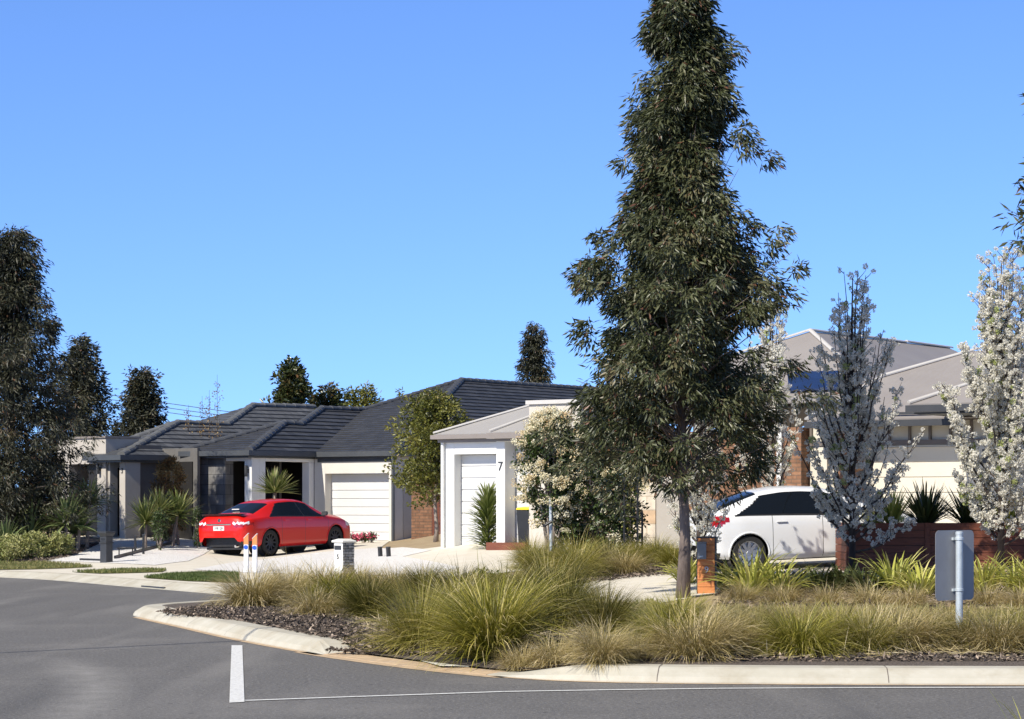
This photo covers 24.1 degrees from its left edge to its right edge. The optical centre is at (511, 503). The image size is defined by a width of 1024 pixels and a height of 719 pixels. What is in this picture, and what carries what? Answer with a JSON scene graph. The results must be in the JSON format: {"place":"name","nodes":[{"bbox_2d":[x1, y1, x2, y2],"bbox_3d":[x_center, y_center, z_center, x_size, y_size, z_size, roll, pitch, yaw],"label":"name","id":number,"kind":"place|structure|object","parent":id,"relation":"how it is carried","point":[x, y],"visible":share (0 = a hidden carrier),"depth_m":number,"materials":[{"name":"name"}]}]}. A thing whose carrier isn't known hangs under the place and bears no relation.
{"place":"outdoors","nodes":[
{"label":"outdoors","id":0,"kind":"place"},
{"bbox_2d":[144,570,238,581],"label":"lawn grass","id":1,"kind":"structure","parent":0,"point":[190,575],"depth_m":48.04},
{"bbox_2d":[0,535,525,586],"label":"pavement","id":2,"kind":"structure","parent":0,"point":[467,553],"depth_m":54.80,"materials":[{"name":"concrete"}]},
{"bbox_2d":[199,499,349,556],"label":"parked car","id":3,"kind":"object","parent":2,"relation":"on","point":[290,525],"visible":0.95,"depth_m":63.99,"materials":[{"name":"red paint"}]},
{"bbox_2d":[0,577,1023,718],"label":"road","id":4,"kind":"structure","parent":0,"point":[74,650],"depth_m":21.36,"materials":[{"name":"asphalt"}]},
{"bbox_2d":[0,570,266,594],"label":"kerb","id":5,"kind":"structure","parent":4,"relation":"on","point":[138,583],"depth_m":48.67,"materials":[{"name":"concrete"}]},
{"bbox_2d":[229,645,243,701],"bbox_3d":[-2.730,1.644,23.786,0.124,0.001,8.045,0,0,-7],"label":"road marking","id":6,"kind":"object","parent":4,"relation":"on","point":[236,685],"visible":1,"depth_m":22.89,"materials":[{"name":"paint"}]},
{"bbox_2d":[133,599,360,653],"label":"kerb","id":7,"kind":"structure","parent":4,"relation":"on","point":[266,635],"depth_m":29.14,"materials":[{"name":"concrete"}]},
{"bbox_2d":[296,652,506,677],"bbox_3d":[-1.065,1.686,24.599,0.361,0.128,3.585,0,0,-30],"label":"gutter apron","id":8,"kind":"object","parent":4,"relation":"on","point":[408,663],"visible":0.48,"depth_m":24.41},
{"bbox_2d":[487,663,1023,684],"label":"kerb","id":9,"kind":"structure","parent":4,"relation":"on","point":[838,674],"depth_m":21.96,"materials":[{"name":"concrete"}]},
{"bbox_2d":[0,0,1023,486],"label":"sky","id":10,"kind":"structure","parent":0,"point":[387,194],"materials":[{"name":"blue"}]},
{"bbox_2d":[2,531,1022,669],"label":"ground","id":11,"kind":"structure","parent":0,"point":[423,543],"depth_m":41.23,"materials":[{"name":"soil"}]},
{"bbox_2d":[0,560,92,569],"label":"lawn grass","id":12,"kind":"structure","parent":11,"relation":"on","point":[31,564],"depth_m":56.44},
{"bbox_2d":[7,537,99,559],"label":"garden bed","id":13,"kind":"object","parent":11,"relation":"on","point":[91,540],"visible":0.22,"depth_m":68.95,"materials":[{"name":"brown soil"}]},
{"bbox_2d":[0,533,38,561],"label":"groundcover","id":14,"kind":"object","parent":13,"relation":"on","point":[10,548],"visible":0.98,"depth_m":60.78,"materials":[{"name":"green plant"}]},
{"bbox_2d":[11,530,63,558],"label":"groundcover","id":15,"kind":"object","parent":13,"relation":"on","point":[37,537],"visible":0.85,"depth_m":61.40,"materials":[{"name":"green plant"}]},
{"bbox_2d":[35,530,75,556],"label":"groundcover","id":16,"kind":"object","parent":13,"relation":"on","point":[66,542],"visible":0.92,"depth_m":61.86,"materials":[{"name":"green plant"}]},
{"bbox_2d":[0,223,121,536],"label":"gum tree","id":17,"kind":"object","parent":13,"relation":"on","point":[21,296],"visible":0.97,"depth_m":63.99,"materials":[{"name":"green plant"}]},
{"bbox_2d":[38,488,101,536],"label":"cordyline","id":18,"kind":"object","parent":13,"relation":"on","point":[64,504],"visible":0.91,"depth_m":63.30,"materials":[{"name":"green plant"}]},
{"bbox_2d":[62,476,114,548],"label":"cordyline","id":19,"kind":"object","parent":13,"relation":"on","point":[93,486],"visible":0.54,"depth_m":64.95,"materials":[{"name":"green plant"}]},
{"bbox_2d":[19,332,135,487],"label":"gum tree","id":20,"kind":"object","parent":11,"relation":"on","point":[87,383],"visible":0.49,"depth_m":83.70,"materials":[{"name":"green plant"}]},
{"bbox_2d":[49,538,210,564],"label":"gravel","id":21,"kind":"structure","parent":11,"relation":"on","point":[186,550],"depth_m":62.33,"materials":[{"name":"gravel"}]},
{"bbox_2d":[97,531,115,562],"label":"letterbox","id":22,"kind":"object","parent":21,"relation":"on","point":[106,542],"visible":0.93,"depth_m":57.98,"materials":[{"name":"grey paint"}]},
{"bbox_2d":[117,495,175,547],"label":"yucca","id":23,"kind":"object","parent":21,"relation":"on","point":[144,513],"visible":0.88,"depth_m":64.87,"materials":[{"name":"green plant"}]},
{"bbox_2d":[150,507,169,549],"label":"shrub","id":24,"kind":"object","parent":21,"relation":"on","point":[160,515],"visible":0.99,"depth_m":63.97,"materials":[{"name":"green plant"}]},
{"bbox_2d":[162,489,205,545],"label":"yucca","id":25,"kind":"object","parent":21,"relation":"on","point":[177,506],"visible":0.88,"depth_m":66.38,"materials":[{"name":"green plant"}]},
{"bbox_2d":[150,454,189,541],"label":"hedge shrub","id":26,"kind":"object","parent":11,"relation":"on","point":[163,470],"visible":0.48,"depth_m":68.90,"materials":[{"name":"green plant"}]},
{"bbox_2d":[58,402,315,539],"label":"rendered house","id":27,"kind":"structure","parent":11,"relation":"on","point":[128,464],"depth_m":71.28,"materials":[{"name":"grey tile"}]},
{"bbox_2d":[167,462,192,539],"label":"entry door","id":28,"kind":"structure","parent":27,"relation":"in","point":[188,466],"depth_m":70.65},
{"bbox_2d":[248,467,297,498],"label":"yucca","id":29,"kind":"object","parent":11,"relation":"on","point":[275,485],"visible":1,"depth_m":68.47,"materials":[{"name":"green plant"}]},
{"bbox_2d":[195,547,457,574],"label":"gravel","id":30,"kind":"structure","parent":11,"relation":"on","point":[396,557],"depth_m":55.23,"materials":[{"name":"gravel"}]},
{"bbox_2d":[332,539,355,573],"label":"letterbox","id":31,"kind":"object","parent":11,"relation":"on","point":[344,549],"visible":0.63,"depth_m":46.47,"materials":[{"name":"stone"}]},
{"bbox_2d":[178,377,595,548],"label":"tiled house","id":32,"kind":"structure","parent":11,"relation":"on","point":[330,459],"depth_m":71.78,"materials":[{"name":"tile"}]},
{"bbox_2d":[332,473,388,541],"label":"garage door","id":33,"kind":"structure","parent":32,"relation":"in","point":[362,500],"depth_m":71.26,"materials":[{"name":"metal"}]},
{"bbox_2d":[411,481,431,539],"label":"brick wall","id":34,"kind":"structure","parent":11,"relation":"on","point":[421,522],"depth_m":69.00,"materials":[{"name":"red brick"}]},
{"bbox_2d":[382,386,475,541],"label":"olive tree","id":35,"kind":"object","parent":11,"relation":"on","point":[440,407],"visible":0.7,"depth_m":62.63,"materials":[{"name":"green plant"}]},
{"bbox_2d":[463,481,495,548],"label":"dracaena","id":36,"kind":"object","parent":11,"relation":"on","point":[486,502],"visible":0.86,"depth_m":55.05,"materials":[{"name":"green plant"}]},
{"bbox_2d":[163,598,1023,669],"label":"mulch bed","id":37,"kind":"object","parent":11,"relation":"on","point":[875,662],"visible":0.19,"depth_m":22.80,"materials":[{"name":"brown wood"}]},
{"bbox_2d":[195,557,313,607],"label":"tussock","id":38,"kind":"object","parent":37,"relation":"on","point":[244,593],"visible":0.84,"depth_m":34.58,"materials":[{"name":"plant"}]},
{"bbox_2d":[252,548,333,600],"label":"tussock","id":39,"kind":"object","parent":37,"relation":"on","point":[297,580],"visible":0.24,"depth_m":37.23,"materials":[{"name":"plant"}]},
{"bbox_2d":[155,602,466,652],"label":"bark chips","id":40,"kind":"object","parent":37,"relation":"on","point":[328,626],"visible":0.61,"depth_m":30.36,"materials":[{"name":"wood"}]},
{"bbox_2d":[272,575,354,615],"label":"tussock","id":41,"kind":"object","parent":37,"relation":"on","point":[312,606],"visible":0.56,"depth_m":32.01,"materials":[{"name":"plant"}]},
{"bbox_2d":[285,559,385,606],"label":"tussock","id":42,"kind":"object","parent":37,"relation":"on","point":[325,580],"visible":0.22,"depth_m":34.81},
{"bbox_2d":[316,564,427,618],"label":"tussock","id":43,"kind":"object","parent":37,"relation":"on","point":[355,596],"visible":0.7,"depth_m":30.89,"materials":[{"name":"plant"}]},
{"bbox_2d":[325,645,469,657],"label":"bark chips","id":44,"kind":"object","parent":37,"relation":"on","point":[362,650],"visible":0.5,"depth_m":25.55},
{"bbox_2d":[332,564,475,657],"bbox_3d":[-1.014,1.083,25.925,1.976,0.968,2.586,5,4,0],"label":"tussock","id":45,"kind":"object","parent":37,"relation":"on","point":[407,630],"visible":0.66,"depth_m":25.68,"materials":[{"name":"plant"}]},
{"bbox_2d":[374,548,469,600],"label":"tussock","id":46,"kind":"object","parent":37,"relation":"on","point":[414,574],"visible":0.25,"depth_m":36.67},
{"bbox_2d":[385,556,517,617],"bbox_3d":[-0.694,0.990,28.834,2.050,1.006,1.878,-5,-2,-41],"label":"tussock","id":47,"kind":"object","parent":37,"relation":"on","point":[452,587],"visible":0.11,"depth_m":28.71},
{"bbox_2d":[412,553,501,598],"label":"tussock","id":48,"kind":"object","parent":37,"relation":"on","point":[449,573],"visible":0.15,"depth_m":35.95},
{"bbox_2d":[378,540,604,670],"bbox_3d":[-0.258,0.987,24.384,2.694,1.195,2.954,-8,1,25],"label":"tussock","id":49,"kind":"object","parent":37,"relation":"on","point":[483,629],"visible":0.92,"depth_m":24.06,"materials":[{"name":"plant"}]},
{"bbox_2d":[484,639,552,671],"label":"tussock","id":50,"kind":"object","parent":37,"relation":"on","point":[509,661],"visible":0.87,"depth_m":23.25,"materials":[{"name":"plant"}]},
{"bbox_2d":[510,623,582,668],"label":"tussock","id":51,"kind":"object","parent":37,"relation":"on","point":[546,660],"visible":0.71,"depth_m":23.08,"materials":[{"name":"plant"}]},
{"bbox_2d":[476,539,620,596],"bbox_3d":[0.485,0.951,32.497,2.434,1.034,2.442,-7,8,-38],"label":"tussock","id":52,"kind":"object","parent":37,"relation":"on","point":[546,574],"visible":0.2,"depth_m":32.60,"materials":[{"name":"plant"}]},
{"bbox_2d":[494,559,632,630],"bbox_3d":[0.614,1.008,27.550,2.106,0.923,2.337,-5,-5,23],"label":"tussock","id":53,"kind":"object","parent":37,"relation":"on","point":[565,595],"visible":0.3,"depth_m":27.26,"materials":[{"name":"plant"}]},
{"bbox_2d":[542,602,656,671],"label":"tussock","id":54,"kind":"object","parent":37,"relation":"on","point":[596,651],"visible":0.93,"depth_m":22.48,"materials":[{"name":"plant"}]},
{"bbox_2d":[545,572,660,635],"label":"tussock","id":55,"kind":"object","parent":37,"relation":"on","point":[602,602],"visible":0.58,"depth_m":26.49,"materials":[{"name":"plant"}]},
{"bbox_2d":[603,629,677,660],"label":"tussock","id":56,"kind":"object","parent":37,"relation":"on","point":[642,652],"visible":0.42,"depth_m":22.86,"materials":[{"name":"plant"}]},
{"bbox_2d":[600,588,734,655],"bbox_3d":[1.566,1.179,23.689,1.630,0.667,1.492,4,-2,15],"label":"tussock","id":57,"kind":"object","parent":37,"relation":"on","point":[642,618],"visible":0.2,"depth_m":23.57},
{"bbox_2d":[631,585,734,627],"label":"tussock","id":58,"kind":"object","parent":37,"relation":"on","point":[679,604],"visible":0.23,"depth_m":27.32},
{"bbox_2d":[344,595,1023,659],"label":"dead straw","id":59,"kind":"object","parent":37,"relation":"on","point":[865,653],"visible":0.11,"depth_m":24.25,"materials":[{"name":"plant"}]},
{"bbox_2d":[617,584,781,663],"bbox_3d":[1.724,1.139,23.153,1.763,0.756,1.798,-7,1,9],"label":"tussock","id":60,"kind":"object","parent":37,"relation":"on","point":[710,642],"visible":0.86,"depth_m":22.94,"materials":[{"name":"plant"}]},
{"bbox_2d":[670,588,780,650],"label":"tussock","id":61,"kind":"object","parent":37,"relation":"on","point":[747,639],"visible":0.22,"depth_m":23.86,"materials":[{"name":"plant"}]},
{"bbox_2d":[440,632,1023,661],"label":"bark chips","id":62,"kind":"object","parent":37,"relation":"on","point":[988,656],"visible":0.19,"depth_m":23.04,"materials":[{"name":"wood"}]},
{"bbox_2d":[723,592,879,660],"bbox_3d":[2.815,1.180,23.487,1.778,0.662,1.470,6,3,29],"label":"tussock","id":63,"kind":"object","parent":37,"relation":"on","point":[802,638],"visible":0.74,"depth_m":23.35,"materials":[{"name":"plant"}]},
{"bbox_2d":[791,595,879,650],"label":"tussock","id":64,"kind":"object","parent":37,"relation":"on","point":[839,615],"visible":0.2,"depth_m":23.93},
{"bbox_2d":[814,590,923,655],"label":"tussock","id":65,"kind":"object","parent":37,"relation":"on","point":[878,638],"visible":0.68,"depth_m":23.57,"materials":[{"name":"plant"}]},
{"bbox_2d":[836,597,977,653],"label":"tussock","id":66,"kind":"object","parent":37,"relation":"on","point":[920,638],"visible":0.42,"depth_m":23.88,"materials":[{"name":"plant"}]},
{"bbox_2d":[935,530,973,627],"bbox_3d":[4.707,1.038,25.259,0.600,1.508,0.111,0,0,-38],"label":"road sign","id":67,"kind":"object","parent":37,"relation":"on","point":[954,564],"visible":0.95,"depth_m":25.23,"materials":[{"name":"metal"}]},
{"bbox_2d":[926,603,1010,650],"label":"tussock","id":68,"kind":"object","parent":37,"relation":"on","point":[959,630],"visible":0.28,"depth_m":24.15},
{"bbox_2d":[927,601,1023,653],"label":"tussock","id":69,"kind":"object","parent":37,"relation":"on","point":[993,638],"visible":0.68,"depth_m":23.67,"materials":[{"name":"plant"}]},
{"bbox_2d":[430,399,829,549],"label":"weatherboard house","id":70,"kind":"structure","parent":11,"relation":"on","point":[482,451],"depth_m":57.53,"materials":[{"name":"paint"}]},
{"bbox_2d":[461,454,495,544],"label":"garage door","id":71,"kind":"structure","parent":70,"relation":"in","point":[476,468],"depth_m":57.81,"materials":[{"name":"metal"}]},
{"bbox_2d":[605,474,679,547],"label":"feature wall","id":72,"kind":"structure","parent":11,"relation":"on","point":[659,518],"depth_m":52.02,"materials":[{"name":"paint"}]},
{"bbox_2d":[528,0,843,598],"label":"gum tree","id":73,"kind":"object","parent":11,"relation":"on","point":[686,295],"visible":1,"depth_m":35.98,"materials":[{"name":"green plant"}]},
{"bbox_2d":[658,403,734,581],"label":"pear tree","id":74,"kind":"object","parent":11,"relation":"on","point":[702,520],"visible":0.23,"depth_m":40.10,"materials":[{"name":"white plant"}]},
{"bbox_2d":[697,536,716,593],"bbox_3d":[3.027,1.013,37.272,0.312,0.992,0.312,0,0,4],"label":"letterbox","id":75,"kind":"object","parent":11,"relation":"on","point":[706,549],"visible":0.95,"depth_m":37.24,"materials":[{"name":"orange wood"}]},
{"bbox_2d":[713,579,764,604],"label":"tussock","id":76,"kind":"object","parent":11,"relation":"on","point":[742,595],"visible":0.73,"depth_m":34.99,"materials":[{"name":"plant"}]},
{"bbox_2d":[695,543,796,597],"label":"flax plant","id":77,"kind":"object","parent":11,"relation":"on","point":[749,577],"visible":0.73,"depth_m":35.69,"materials":[{"name":"plant"}]},
{"bbox_2d":[734,277,802,490],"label":"pear tree","id":78,"kind":"object","parent":11,"relation":"on","point":[773,353],"visible":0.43,"depth_m":47.94,"materials":[{"name":"white plant"}]},
{"bbox_2d":[730,551,822,594],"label":"flax plant","id":79,"kind":"object","parent":11,"relation":"on","point":[779,580],"visible":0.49,"depth_m":35.75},
{"bbox_2d":[740,580,818,603],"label":"tussock","id":80,"kind":"object","parent":11,"relation":"on","point":[790,595],"visible":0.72,"depth_m":34.28,"materials":[{"name":"plant"}]},
{"bbox_2d":[590,328,1023,522],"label":"metal roof house","id":81,"kind":"structure","parent":11,"relation":"on","point":[922,369],"depth_m":50.60,"materials":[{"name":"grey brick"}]},
{"bbox_2d":[830,446,969,522],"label":"garage door","id":82,"kind":"structure","parent":81,"relation":"in","point":[932,463],"depth_m":49.34,"materials":[{"name":"metal"}]},
{"bbox_2d":[810,558,869,592],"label":"flax plant","id":83,"kind":"object","parent":11,"relation":"on","point":[836,580],"visible":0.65,"depth_m":35.79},
{"bbox_2d":[782,263,924,571],"bbox_3d":[5.666,-1.357,39.990,2.279,5.280,2.418,0,0,0],"label":"pear tree","id":84,"kind":"object","parent":11,"relation":"on","point":[855,371],"visible":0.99,"depth_m":39.85,"materials":[{"name":"white plant"}]},
{"bbox_2d":[829,560,900,592],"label":"flax plant","id":85,"kind":"object","parent":11,"relation":"on","point":[857,579],"visible":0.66,"depth_m":35.33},
{"bbox_2d":[714,571,1023,607],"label":"bark chips","id":86,"kind":"object","parent":11,"relation":"on","point":[844,602],"visible":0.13,"depth_m":34.42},
{"bbox_2d":[835,577,903,606],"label":"tussock","id":87,"kind":"object","parent":11,"relation":"on","point":[866,594],"visible":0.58,"depth_m":33.38,"materials":[{"name":"plant"}]},
{"bbox_2d":[718,601,1023,623],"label":"lawn grass","id":88,"kind":"structure","parent":11,"relation":"on","point":[981,609],"depth_m":31.13,"materials":[{"name":"plant"}]},
{"bbox_2d":[853,548,934,592],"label":"flax plant","id":89,"kind":"object","parent":11,"relation":"on","point":[888,571],"visible":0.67,"depth_m":35.38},
{"bbox_2d":[876,559,934,594],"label":"flax plant","id":90,"kind":"object","parent":11,"relation":"on","point":[929,579],"visible":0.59,"depth_m":34.65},
{"bbox_2d":[874,579,944,607],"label":"tussock","id":91,"kind":"object","parent":11,"relation":"on","point":[917,597],"visible":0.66,"depth_m":32.59,"materials":[{"name":"plant"}]},
{"bbox_2d":[835,523,1023,571],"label":"timber planter","id":92,"kind":"object","parent":11,"relation":"on","point":[919,537],"visible":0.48,"depth_m":41.30,"materials":[{"name":"wood"}]},
{"bbox_2d":[874,488,921,522],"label":"flax plant","id":93,"kind":"object","parent":92,"relation":"on","point":[895,513],"visible":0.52,"depth_m":41.76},
{"bbox_2d":[892,477,961,522],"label":"cordyline","id":94,"kind":"object","parent":92,"relation":"in","point":[923,505],"visible":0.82,"depth_m":41.71,"materials":[{"name":"plant"}]},
{"bbox_2d":[931,480,997,522],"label":"cordyline","id":95,"kind":"object","parent":92,"relation":"in","point":[964,512],"visible":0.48,"depth_m":41.71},
{"bbox_2d":[932,246,1023,570],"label":"pear tree","id":96,"kind":"object","parent":11,"relation":"on","point":[1002,358],"visible":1,"depth_m":39.40,"materials":[{"name":"white plant"}]},
{"bbox_2d":[974,550,1017,592],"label":"flax plant","id":97,"kind":"object","parent":11,"relation":"on","point":[985,574],"visible":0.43,"depth_m":34.57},
{"bbox_2d":[992,93,1023,279],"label":"gum tree","id":98,"kind":"object","parent":11,"relation":"on","point":[1019,220],"visible":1,"depth_m":29.91,"materials":[{"name":"green plant"}]},
{"bbox_2d":[554,557,931,602],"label":"driveway","id":99,"kind":"structure","parent":0,"point":[645,583],"depth_m":40.44,"materials":[{"name":"concrete"}]},
{"bbox_2d":[690,486,916,570],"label":"parked car","id":100,"kind":"object","parent":99,"relation":"on","point":[770,518],"visible":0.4,"depth_m":42.67,"materials":[{"name":"white paint"}]},
{"label":"far ground","id":101,"kind":"structure","parent":0,"visible":0},
{"bbox_2d":[103,364,169,435],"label":"leafy tree","id":102,"kind":"object","parent":101,"relation":"on","point":[142,402],"visible":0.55,"depth_m":91.66,"materials":[{"name":"green plant"}]},
{"bbox_2d":[260,355,321,409],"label":"magnolia tree","id":103,"kind":"object","parent":101,"relation":"on","point":[293,387],"visible":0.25,"depth_m":94.65,"materials":[{"name":"green plant"}]},
{"bbox_2d":[308,380,348,407],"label":"magnolia tree","id":104,"kind":"object","parent":101,"relation":"on","point":[329,395],"visible":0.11,"depth_m":96.70,"materials":[{"name":"green plant"}]},
{"bbox_2d":[513,320,556,383],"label":"conifer","id":105,"kind":"object","parent":101,"relation":"on","point":[533,363],"visible":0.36,"depth_m":109.75,"materials":[{"name":"green plant"}]},
{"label":"mulch bed","id":106,"kind":"structure","parent":0,"visible":0},
{"bbox_2d":[502,532,595,576],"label":"tussock","id":107,"kind":"object","parent":106,"relation":"on","point":[531,558],"visible":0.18,"depth_m":43.69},
{"bbox_2d":[509,405,600,553],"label":"viburnum tree","id":108,"kind":"object","parent":106,"relation":"on","point":[533,496],"visible":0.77,"depth_m":46.72,"materials":[{"name":"white plant"}]},
{"bbox_2d":[533,523,626,578],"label":"tussock","id":109,"kind":"object","parent":106,"relation":"on","point":[586,554],"visible":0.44,"depth_m":42.34,"materials":[{"name":"plant"}]},
{"bbox_2d":[541,417,649,561],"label":"viburnum bush","id":110,"kind":"object","parent":106,"relation":"on","point":[596,519],"visible":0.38,"depth_m":46.89,"materials":[{"name":"green plant"}]},
{"bbox_2d":[533,560,677,581],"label":"bark chips","id":111,"kind":"object","parent":106,"relation":"on","point":[655,571],"visible":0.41,"depth_m":42.54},
{"bbox_2d":[596,541,659,574],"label":"tussock","id":112,"kind":"object","parent":106,"relation":"on","point":[631,566],"visible":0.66,"depth_m":42.89,"materials":[{"name":"plant"}]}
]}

